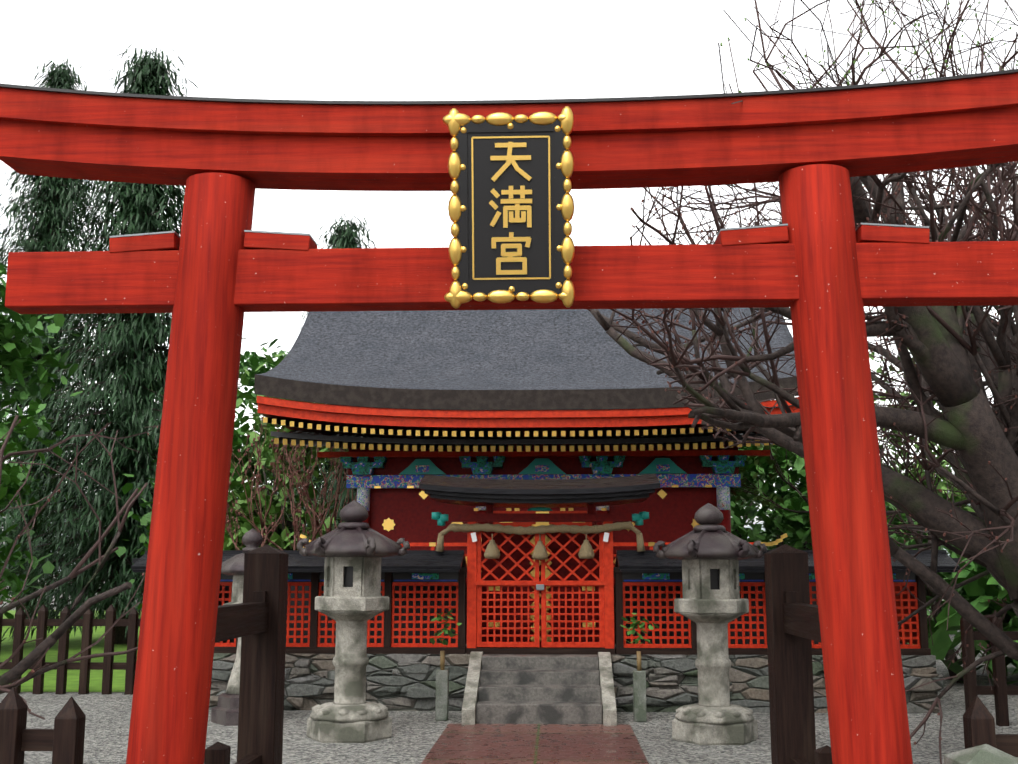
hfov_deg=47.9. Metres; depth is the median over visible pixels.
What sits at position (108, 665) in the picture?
picket fence
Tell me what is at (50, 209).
cedar tree
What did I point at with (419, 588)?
shrine lattice fence
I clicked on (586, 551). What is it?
shimenawa rope
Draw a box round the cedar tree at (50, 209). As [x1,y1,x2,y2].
[0,58,115,618]
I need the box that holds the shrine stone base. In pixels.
[209,644,943,712]
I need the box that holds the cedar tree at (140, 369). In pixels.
[0,43,231,643]
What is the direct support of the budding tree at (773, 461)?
on the ground at (415, 736)
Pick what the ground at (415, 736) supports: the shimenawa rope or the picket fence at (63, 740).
the picket fence at (63, 740)
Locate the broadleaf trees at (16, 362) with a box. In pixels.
[0,262,1017,684]
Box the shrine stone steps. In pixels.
[462,652,616,725]
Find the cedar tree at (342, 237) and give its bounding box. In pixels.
[271,213,375,531]
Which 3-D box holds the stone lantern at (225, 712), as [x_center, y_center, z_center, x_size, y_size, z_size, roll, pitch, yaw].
[-2.770,2.580,12.223,0.748,2.020,0.714,0,-9,2]
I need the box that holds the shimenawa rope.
[436,521,644,559]
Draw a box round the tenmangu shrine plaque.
[442,106,574,308]
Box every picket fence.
[0,604,140,694]
[0,687,85,763]
[960,610,1017,725]
[963,696,1017,756]
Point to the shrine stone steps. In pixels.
(539, 689)
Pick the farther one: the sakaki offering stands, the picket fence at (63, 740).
the sakaki offering stands
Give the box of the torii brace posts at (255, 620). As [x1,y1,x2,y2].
[204,544,832,763]
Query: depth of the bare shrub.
17.34 m
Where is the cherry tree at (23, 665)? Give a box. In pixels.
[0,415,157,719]
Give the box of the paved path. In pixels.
[421,724,648,763]
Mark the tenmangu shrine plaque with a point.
(511, 207)
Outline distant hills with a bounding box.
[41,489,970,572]
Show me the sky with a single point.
(321, 50)
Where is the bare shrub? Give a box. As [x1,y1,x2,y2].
[225,396,359,549]
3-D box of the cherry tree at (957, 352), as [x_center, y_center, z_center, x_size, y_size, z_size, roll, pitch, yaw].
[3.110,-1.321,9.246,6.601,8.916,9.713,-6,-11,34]
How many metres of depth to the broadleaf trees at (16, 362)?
20.03 m
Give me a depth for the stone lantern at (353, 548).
10.91 m
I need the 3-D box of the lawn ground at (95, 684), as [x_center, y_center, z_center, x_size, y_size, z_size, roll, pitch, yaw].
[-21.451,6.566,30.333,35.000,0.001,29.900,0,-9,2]
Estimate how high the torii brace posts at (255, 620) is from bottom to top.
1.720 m
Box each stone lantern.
[211,529,262,725]
[297,500,409,742]
[653,503,766,744]
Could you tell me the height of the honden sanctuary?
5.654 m
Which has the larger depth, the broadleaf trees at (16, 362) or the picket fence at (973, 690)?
the broadleaf trees at (16, 362)
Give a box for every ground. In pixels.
[0,574,1017,763]
[0,610,140,691]
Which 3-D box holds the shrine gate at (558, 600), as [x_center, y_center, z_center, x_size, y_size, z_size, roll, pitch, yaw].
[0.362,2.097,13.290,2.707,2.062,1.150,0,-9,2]
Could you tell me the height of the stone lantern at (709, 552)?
2.221 m
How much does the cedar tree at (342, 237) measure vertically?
13.513 m
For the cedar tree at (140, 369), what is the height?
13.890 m
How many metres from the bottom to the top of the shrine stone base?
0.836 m
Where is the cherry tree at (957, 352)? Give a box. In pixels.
[587,0,1017,763]
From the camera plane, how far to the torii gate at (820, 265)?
5.11 m
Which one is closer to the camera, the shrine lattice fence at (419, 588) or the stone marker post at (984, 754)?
the stone marker post at (984, 754)
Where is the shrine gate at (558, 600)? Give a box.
[419,474,659,654]
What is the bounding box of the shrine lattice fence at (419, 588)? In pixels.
[131,550,959,654]
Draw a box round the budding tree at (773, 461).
[730,349,970,681]
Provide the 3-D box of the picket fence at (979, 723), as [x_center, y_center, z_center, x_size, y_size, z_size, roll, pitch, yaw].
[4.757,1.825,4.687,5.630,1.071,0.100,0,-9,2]
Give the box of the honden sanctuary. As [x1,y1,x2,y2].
[254,308,799,584]
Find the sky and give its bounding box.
[0,0,1017,568]
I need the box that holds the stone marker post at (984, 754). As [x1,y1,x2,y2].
[944,744,1017,763]
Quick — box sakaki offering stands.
[430,610,658,721]
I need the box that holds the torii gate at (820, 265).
[0,69,1017,763]

